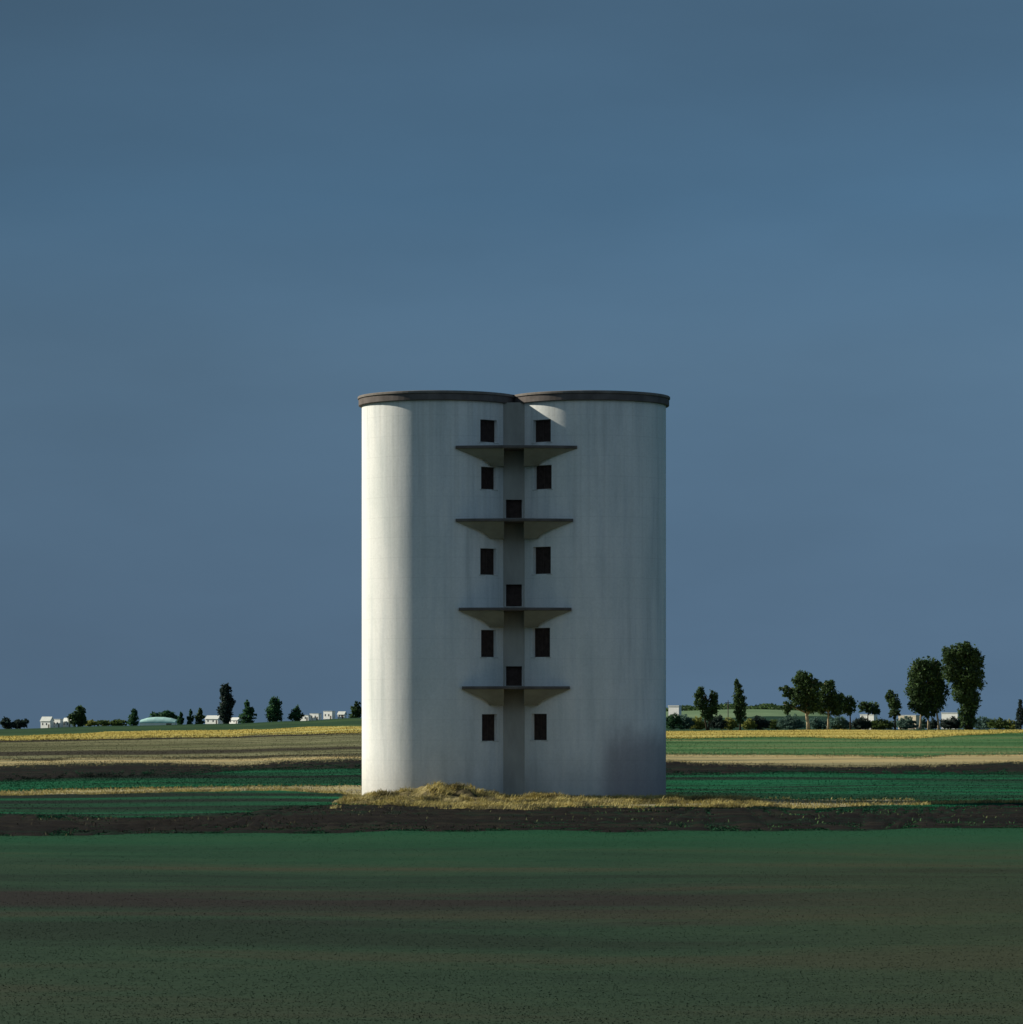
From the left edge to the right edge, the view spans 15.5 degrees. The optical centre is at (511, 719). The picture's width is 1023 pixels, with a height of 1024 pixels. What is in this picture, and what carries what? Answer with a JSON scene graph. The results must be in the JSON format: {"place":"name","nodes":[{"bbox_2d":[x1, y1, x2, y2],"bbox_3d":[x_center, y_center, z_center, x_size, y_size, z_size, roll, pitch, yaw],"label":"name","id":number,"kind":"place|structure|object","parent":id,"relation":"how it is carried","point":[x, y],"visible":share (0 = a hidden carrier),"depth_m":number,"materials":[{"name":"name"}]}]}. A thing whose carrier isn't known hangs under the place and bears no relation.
{"place":"outdoors","nodes":[
{"label":"outdoors","id":0,"kind":"place"},
{"bbox_2d":[0,790,1004,817],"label":"crop strip","id":1,"kind":"object","parent":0,"point":[156,807],"visible":0.67,"depth_m":218.88,"materials":[{"name":"green plant"}]},
{"bbox_2d":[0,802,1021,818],"bbox_3d":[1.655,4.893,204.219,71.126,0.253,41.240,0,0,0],"label":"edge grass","id":2,"kind":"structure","parent":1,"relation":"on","point":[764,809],"depth_m":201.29,"materials":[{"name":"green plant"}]},
{"bbox_2d":[0,790,1022,817],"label":"crop rows","id":3,"kind":"object","parent":1,"relation":"on","point":[885,807],"visible":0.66,"depth_m":211.66,"materials":[{"name":"green plant"}]},
{"bbox_2d":[332,785,764,803],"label":"straw bank","id":4,"kind":"structure","parent":1,"relation":"on","point":[457,794],"depth_m":221.02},
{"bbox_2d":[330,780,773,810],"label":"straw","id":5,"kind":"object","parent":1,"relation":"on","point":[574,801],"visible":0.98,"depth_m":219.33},
{"bbox_2d":[0,761,1020,787],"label":"thin grass","id":6,"kind":"structure","parent":0,"point":[696,773],"depth_m":306.66,"materials":[{"name":"green plant"}]},
{"bbox_2d":[0,718,1021,735],"bbox_3d":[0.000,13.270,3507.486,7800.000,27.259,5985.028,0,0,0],"label":"distant field","id":7,"kind":"structure","parent":0,"point":[238,726],"depth_m":567.83,"materials":[{"name":"green plant"}]},
{"bbox_2d":[0,716,11,728],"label":"round bush","id":8,"kind":"object","parent":7,"relation":"on","point":[7,724],"visible":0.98,"depth_m":899.38,"materials":[{"name":"green plant"}]},
{"bbox_2d":[10,718,28,728],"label":"round bush","id":9,"kind":"object","parent":7,"relation":"on","point":[18,724],"visible":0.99,"depth_m":898.92,"materials":[{"name":"green plant"}]},
{"bbox_2d":[40,717,53,727],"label":"house","id":10,"kind":"structure","parent":7,"relation":"on","point":[47,722],"depth_m":1698.70,"materials":[{"name":"grey wood"}]},
{"bbox_2d":[54,719,62,727],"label":"house","id":11,"kind":"structure","parent":7,"relation":"on","point":[58,723],"depth_m":1698.73,"materials":[{"name":"grey wood"}]},
{"bbox_2d":[63,718,73,726],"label":"house","id":12,"kind":"structure","parent":7,"relation":"on","point":[66,723],"depth_m":1699.29,"materials":[{"name":"grey wood"}]},
{"bbox_2d":[67,705,87,726],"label":"broadleaf tree","id":13,"kind":"object","parent":7,"relation":"on","point":[78,717],"visible":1,"depth_m":899.51,"materials":[{"name":"green plant"}]},
{"bbox_2d":[85,719,95,725],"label":"round bush","id":14,"kind":"object","parent":7,"relation":"on","point":[91,723],"visible":0.85,"depth_m":919.07,"materials":[{"name":"green plant"}]},
{"bbox_2d":[96,720,110,725],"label":"round bush","id":15,"kind":"object","parent":7,"relation":"on","point":[103,722],"visible":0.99,"depth_m":918.96,"materials":[{"name":"green plant"}]},
{"bbox_2d":[108,719,126,725],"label":"round bush","id":16,"kind":"object","parent":7,"relation":"on","point":[115,722],"visible":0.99,"depth_m":919.15,"materials":[{"name":"green plant"}]},
{"bbox_2d":[127,708,138,725],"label":"broadleaf tree","id":17,"kind":"object","parent":7,"relation":"on","point":[133,717],"visible":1,"depth_m":899.58,"materials":[{"name":"green plant"}]},
{"bbox_2d":[139,717,177,725],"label":"farm hall","id":18,"kind":"structure","parent":7,"relation":"on","point":[157,721],"depth_m":1696.45,"materials":[{"name":"teal metal"}]},
{"bbox_2d":[148,710,177,719],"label":"round bush","id":19,"kind":"object","parent":7,"relation":"on","point":[167,713],"visible":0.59,"depth_m":1897.90,"materials":[{"name":"green plant"}]},
{"bbox_2d":[177,711,184,724],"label":"shrub","id":20,"kind":"object","parent":7,"relation":"on","point":[180,719],"visible":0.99,"depth_m":899.77,"materials":[{"name":"green plant"}]},
{"bbox_2d":[186,709,193,723],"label":"shrub","id":21,"kind":"object","parent":7,"relation":"on","point":[190,719],"visible":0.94,"depth_m":899.82,"materials":[{"name":"green plant"}]},
{"bbox_2d":[194,707,205,723],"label":"shrub","id":22,"kind":"object","parent":7,"relation":"on","point":[199,717],"visible":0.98,"depth_m":899.77,"materials":[{"name":"green plant"}]},
{"bbox_2d":[205,715,221,723],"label":"house","id":23,"kind":"structure","parent":7,"relation":"on","point":[212,719],"depth_m":1698.80,"materials":[{"name":"grey wood"}]},
{"bbox_2d":[216,682,235,723],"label":"cypress tree","id":24,"kind":"object","parent":7,"relation":"on","point":[225,708],"visible":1,"depth_m":879.38,"materials":[{"name":"green plant"}]},
{"bbox_2d":[229,717,241,723],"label":"house","id":25,"kind":"structure","parent":7,"relation":"on","point":[234,720],"depth_m":1698.50,"materials":[{"name":"grey wood"}]},
{"bbox_2d":[237,699,256,722],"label":"broadleaf tree","id":26,"kind":"object","parent":7,"relation":"on","point":[247,715],"visible":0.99,"depth_m":899.37,"materials":[{"name":"green plant"}]},
{"bbox_2d":[264,696,282,721],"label":"broadleaf tree","id":27,"kind":"object","parent":7,"relation":"on","point":[274,713],"visible":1,"depth_m":899.24,"materials":[{"name":"green plant"}]},
{"bbox_2d":[287,704,304,720],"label":"broadleaf tree","id":28,"kind":"object","parent":7,"relation":"on","point":[296,714],"visible":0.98,"depth_m":899.55,"materials":[{"name":"green plant"}]},
{"bbox_2d":[300,715,310,720],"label":"house","id":29,"kind":"structure","parent":7,"relation":"on","point":[306,718],"depth_m":1698.80,"materials":[{"name":"grey wood"}]},
{"bbox_2d":[309,713,321,720],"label":"house","id":30,"kind":"structure","parent":7,"relation":"on","point":[316,716],"depth_m":1698.69,"materials":[{"name":"grey wood"}]},
{"bbox_2d":[323,711,334,719],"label":"house","id":31,"kind":"structure","parent":7,"relation":"on","point":[328,714],"depth_m":1698.87,"materials":[{"name":"white paint"}]},
{"bbox_2d":[337,711,346,718],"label":"house","id":32,"kind":"structure","parent":7,"relation":"on","point":[341,714],"depth_m":1699.26,"materials":[{"name":"white paint"}]},
{"bbox_2d":[348,701,361,717],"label":"broadleaf tree","id":33,"kind":"object","parent":7,"relation":"on","point":[356,709],"visible":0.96,"depth_m":899.47,"materials":[{"name":"green plant"}]},
{"bbox_2d":[666,712,682,729],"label":"hedge bush","id":34,"kind":"object","parent":7,"relation":"on","point":[672,721],"visible":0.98,"depth_m":611.64,"materials":[{"name":"green plant"}]},
{"bbox_2d":[674,714,694,729],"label":"hedge bush","id":35,"kind":"object","parent":7,"relation":"on","point":[687,723],"visible":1,"depth_m":615.47,"materials":[{"name":"green plant"}]},
{"bbox_2d":[689,716,708,729],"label":"hedge bush","id":36,"kind":"object","parent":7,"relation":"on","point":[699,724],"visible":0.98,"depth_m":619.60,"materials":[{"name":"green plant"}]},
{"bbox_2d":[692,686,720,729],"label":"forked tree","id":37,"kind":"object","parent":7,"relation":"on","point":[702,702],"visible":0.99,"depth_m":599.67,"materials":[{"name":"green plant"}]},
{"bbox_2d":[706,715,728,729],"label":"hedge bush","id":38,"kind":"object","parent":7,"relation":"on","point":[717,722],"visible":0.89,"depth_m":613.59,"materials":[{"name":"green plant"}]},
{"bbox_2d":[723,717,738,729],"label":"hedge bush","id":39,"kind":"object","parent":7,"relation":"on","point":[731,724],"visible":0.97,"depth_m":617.70,"materials":[{"name":"green plant"}]},
{"bbox_2d":[731,678,747,729],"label":"cypress tree","id":40,"kind":"object","parent":7,"relation":"on","point":[739,699],"visible":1,"depth_m":599.66,"materials":[{"name":"green plant"}]},
{"bbox_2d":[741,718,757,728],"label":"hedge bush","id":41,"kind":"object","parent":7,"relation":"on","point":[749,723],"visible":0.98,"depth_m":611.62,"materials":[{"name":"green plant"}]},
{"bbox_2d":[749,715,770,729],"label":"hedge bush","id":42,"kind":"object","parent":7,"relation":"on","point":[761,723],"visible":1,"depth_m":615.42,"materials":[{"name":"green plant"}]},
{"bbox_2d":[765,719,782,729],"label":"hedge bush","id":43,"kind":"object","parent":7,"relation":"on","point":[773,723],"visible":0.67,"depth_m":619.28,"materials":[{"name":"green plant"}]},
{"bbox_2d":[776,714,805,729],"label":"hedge bush","id":44,"kind":"object","parent":7,"relation":"on","point":[790,722],"visible":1,"depth_m":613.39,"materials":[{"name":"green plant"}]},
{"bbox_2d":[778,670,822,729],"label":"broadleaf tree","id":45,"kind":"object","parent":7,"relation":"on","point":[804,693],"visible":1,"depth_m":599.23,"materials":[{"name":"green plant"}]},
{"bbox_2d":[809,717,826,729],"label":"hedge bush","id":46,"kind":"object","parent":7,"relation":"on","point":[815,723],"visible":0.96,"depth_m":617.47,"materials":[{"name":"green plant"}]},
{"bbox_2d":[817,679,844,729],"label":"broadleaf tree","id":47,"kind":"object","parent":7,"relation":"on","point":[830,701],"visible":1,"depth_m":603.34,"materials":[{"name":"green plant"}]},
{"bbox_2d":[825,716,851,728],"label":"hedge bush","id":48,"kind":"object","parent":7,"relation":"on","point":[836,723],"visible":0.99,"depth_m":611.39,"materials":[{"name":"green plant"}]},
{"bbox_2d":[839,694,857,728],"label":"broadleaf tree","id":49,"kind":"object","parent":7,"relation":"on","point":[849,703],"visible":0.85,"depth_m":609.58,"materials":[{"name":"green plant"}]},
{"bbox_2d":[851,716,871,728],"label":"hedge bush","id":50,"kind":"object","parent":7,"relation":"on","point":[861,722],"visible":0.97,"depth_m":615.45,"materials":[{"name":"green plant"}]},
{"bbox_2d":[857,701,880,718],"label":"broadleaf tree","id":51,"kind":"object","parent":7,"relation":"on","point":[864,706],"visible":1,"depth_m":619.63,"materials":[{"name":"green plant"}]},
{"bbox_2d":[860,714,877,728],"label":"house","id":52,"kind":"structure","parent":7,"relation":"on","point":[871,717],"depth_m":1498.11,"materials":[{"name":"grey wood"}]},
{"bbox_2d":[869,717,896,728],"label":"hedge bush","id":53,"kind":"object","parent":7,"relation":"on","point":[881,724],"visible":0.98,"depth_m":619.03,"materials":[{"name":"green plant"}]},
{"bbox_2d":[885,689,902,729],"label":"narrow tree","id":54,"kind":"object","parent":7,"relation":"on","point":[894,705],"visible":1,"depth_m":599.70,"materials":[{"name":"green plant"}]},
{"bbox_2d":[896,716,918,728],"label":"hedge bush","id":55,"kind":"object","parent":7,"relation":"on","point":[906,722],"visible":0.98,"depth_m":613.45,"materials":[{"name":"green plant"}]},
{"bbox_2d":[898,715,919,728],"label":"house","id":56,"kind":"structure","parent":7,"relation":"on","point":[916,718],"depth_m":1596.92,"materials":[{"name":"grey wood"}]},
{"bbox_2d":[921,718,926,728],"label":"hedge bush","id":57,"kind":"object","parent":7,"relation":"on","point":[924,724],"visible":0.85,"depth_m":623.72,"materials":[{"name":"green plant"}]},
{"bbox_2d":[903,655,950,729],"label":"broad poplar","id":58,"kind":"object","parent":7,"relation":"on","point":[925,691],"visible":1,"depth_m":599.20,"materials":[{"name":"green plant"}]},
{"bbox_2d":[929,718,936,728],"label":"hedge bush","id":59,"kind":"object","parent":7,"relation":"on","point":[933,723],"visible":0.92,"depth_m":617.76,"materials":[{"name":"green plant"}]},
{"bbox_2d":[939,716,961,728],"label":"hedge bush","id":60,"kind":"object","parent":7,"relation":"on","point":[951,723],"visible":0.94,"depth_m":615.51,"materials":[{"name":"green plant"}]},
{"bbox_2d":[942,713,960,728],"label":"house","id":61,"kind":"structure","parent":7,"relation":"on","point":[945,716],"depth_m":1499.05,"materials":[{"name":"grey wood"}]},
{"bbox_2d":[939,641,987,729],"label":"broad poplar","id":62,"kind":"object","parent":7,"relation":"on","point":[963,667],"visible":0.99,"depth_m":595.27,"materials":[{"name":"green plant"}]},
{"bbox_2d":[974,716,993,728],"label":"hedge bush","id":63,"kind":"object","parent":7,"relation":"on","point":[982,724],"visible":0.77,"depth_m":619.39,"materials":[{"name":"green plant"}]},
{"bbox_2d":[986,717,1010,728],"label":"hedge bush","id":64,"kind":"object","parent":7,"relation":"on","point":[1000,723],"visible":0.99,"depth_m":613.35,"materials":[{"name":"green plant"}]},
{"bbox_2d":[1006,719,1015,728],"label":"hedge bush","id":65,"kind":"object","parent":7,"relation":"on","point":[1012,722],"visible":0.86,"depth_m":617.48,"materials":[{"name":"green plant"}]},
{"bbox_2d":[1015,699,1022,728],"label":"conifer","id":66,"kind":"object","parent":7,"relation":"on","point":[1019,721],"visible":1,"depth_m":599.77,"materials":[{"name":"green plant"}]},
{"bbox_2d":[0,783,1022,808],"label":"dirt path","id":67,"kind":"structure","parent":0,"point":[349,788],"depth_m":252.87,"materials":[{"name":"plant"}]},
{"bbox_2d":[0,827,1022,1023],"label":"grass field","id":68,"kind":"structure","parent":0,"point":[427,858],"depth_m":89.28,"materials":[{"name":"green plant"}]},
{"bbox_2d":[0,817,1022,851],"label":"thin grass","id":69,"kind":"structure","parent":68,"relation":"on","point":[661,828],"depth_m":168.51,"materials":[{"name":"green plant"}]},
{"bbox_2d":[1,825,1021,838],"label":"edge grass","id":70,"kind":"structure","parent":68,"relation":"on","point":[504,830],"depth_m":165.28,"materials":[{"name":"green plant"}]},
{"bbox_2d":[0,801,1022,835],"bbox_3d":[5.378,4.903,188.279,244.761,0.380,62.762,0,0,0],"label":"ploughed field","id":71,"kind":"structure","parent":0,"point":[472,818],"depth_m":181.95,"materials":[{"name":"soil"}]},
{"bbox_2d":[2,805,1021,835],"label":"weeds","id":72,"kind":"object","parent":71,"relation":"on","point":[481,829],"visible":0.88,"depth_m":181.55,"materials":[{"name":"green plant"}]},
{"bbox_2d":[0,733,1022,760],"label":"pasture","id":73,"kind":"structure","parent":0,"point":[760,742],"depth_m":427.94,"materials":[{"name":"green plant"}]},
{"bbox_2d":[0,765,1022,801],"bbox_3d":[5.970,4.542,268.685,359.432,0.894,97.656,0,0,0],"label":"green field","id":74,"kind":"structure","parent":0,"point":[737,784],"depth_m":278.95,"materials":[{"name":"green plant"}]},
{"bbox_2d":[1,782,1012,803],"bbox_3d":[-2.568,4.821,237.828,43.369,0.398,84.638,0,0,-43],"label":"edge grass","id":75,"kind":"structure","parent":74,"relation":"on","point":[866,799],"depth_m":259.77,"materials":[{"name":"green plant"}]},
{"bbox_2d":[358,390,669,796],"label":"grain silo","id":76,"kind":"object","parent":74,"relation":"on","point":[513,594],"visible":0.95,"depth_m":225.84,"materials":[{"name":"concrete"}]},
{"bbox_2d":[479,548,497,575],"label":"window","id":77,"kind":"structure","parent":76,"relation":"in","point":[486,555],"depth_m":226.74,"materials":[{"name":"black glass"}]},
{"bbox_2d":[479,420,498,443],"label":"window","id":78,"kind":"structure","parent":76,"relation":"in","point":[486,426],"depth_m":226.74,"materials":[{"name":"black glass"}]},
{"bbox_2d":[480,467,497,490],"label":"window","id":79,"kind":"structure","parent":76,"relation":"in","point":[487,473],"depth_m":226.79,"materials":[{"name":"black glass"}]},
{"bbox_2d":[480,630,497,657],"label":"window","id":80,"kind":"structure","parent":76,"relation":"in","point":[487,636],"depth_m":226.79,"materials":[{"name":"black glass"}]},
{"bbox_2d":[481,714,498,741],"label":"window","id":81,"kind":"structure","parent":76,"relation":"in","point":[487,719],"depth_m":226.79,"materials":[{"name":"black glass"}]},
{"bbox_2d":[506,666,521,685],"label":"door","id":82,"kind":"structure","parent":76,"relation":"in","point":[513,674],"depth_m":227.85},
{"bbox_2d":[506,585,521,605],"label":"door","id":83,"kind":"structure","parent":76,"relation":"in","point":[513,593],"depth_m":227.85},
{"bbox_2d":[506,500,521,517],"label":"door","id":84,"kind":"structure","parent":76,"relation":"in","point":[513,508],"depth_m":227.85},
{"bbox_2d":[530,714,547,740],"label":"window","id":85,"kind":"structure","parent":76,"relation":"in","point":[540,720],"depth_m":226.79,"materials":[{"name":"black glass"}]},
{"bbox_2d":[531,628,550,657],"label":"window","id":86,"kind":"structure","parent":76,"relation":"in","point":[542,635],"depth_m":226.68,"materials":[{"name":"black glass"}]},
{"bbox_2d":[531,420,551,443],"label":"window","id":87,"kind":"structure","parent":76,"relation":"in","point":[543,427],"depth_m":226.57,"materials":[{"name":"black glass"}]},
{"bbox_2d":[531,547,551,574],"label":"window","id":88,"kind":"structure","parent":76,"relation":"in","point":[543,554],"depth_m":226.57,"materials":[{"name":"black glass"}]},
{"bbox_2d":[532,465,552,490],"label":"window","id":89,"kind":"structure","parent":76,"relation":"in","point":[544,473],"depth_m":226.51,"materials":[{"name":"black glass"}]},
{"bbox_2d":[0,759,1022,780],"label":"dark soil strip","id":90,"kind":"object","parent":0,"point":[49,770],"visible":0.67,"depth_m":324.23,"materials":[{"name":"brown soil"}]},
{"bbox_2d":[0,756,1022,769],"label":"edge grass","id":91,"kind":"structure","parent":90,"relation":"on","point":[331,760],"depth_m":341.09,"materials":[{"name":"green plant"}]},
{"bbox_2d":[0,754,1022,766],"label":"pale stubble strip","id":92,"kind":"object","parent":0,"point":[811,760],"visible":0.66,"depth_m":357.09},
{"bbox_2d":[0,726,1022,742],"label":"ripe cereal field","id":93,"kind":"structure","parent":0,"point":[841,732],"depth_m":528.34,"materials":[{"name":"yellow plant"}]},
{"bbox_2d":[0,750,1022,762],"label":"edge grass","id":94,"kind":"structure","parent":0,"point":[702,754],"depth_m":370.32,"materials":[{"name":"green plant"}]},
{"bbox_2d":[0,0,1022,728],"label":"sky","id":95,"kind":"structure","parent":0,"point":[226,226],"materials":[{"name":"blue"}]},
{"bbox_2d":[666,709,854,729],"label":"hill","id":96,"kind":"structure","parent":0,"point":[768,714],"depth_m":1083.95,"materials":[{"name":"green plant"}]},
{"bbox_2d":[668,705,681,716],"bbox_3d":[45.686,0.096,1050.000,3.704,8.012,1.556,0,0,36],"label":"house","id":97,"kind":"structure","parent":96,"relation":"on","point":[672,709],"depth_m":1049.30,"materials":[{"name":"white paint"}]},
{"bbox_2d":[666,703,831,716],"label":"hill scrub","id":98,"kind":"object","parent":96,"relation":"on","point":[771,706],"visible":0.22,"depth_m":1145.51,"materials":[{"name":"green plant"}]}
]}

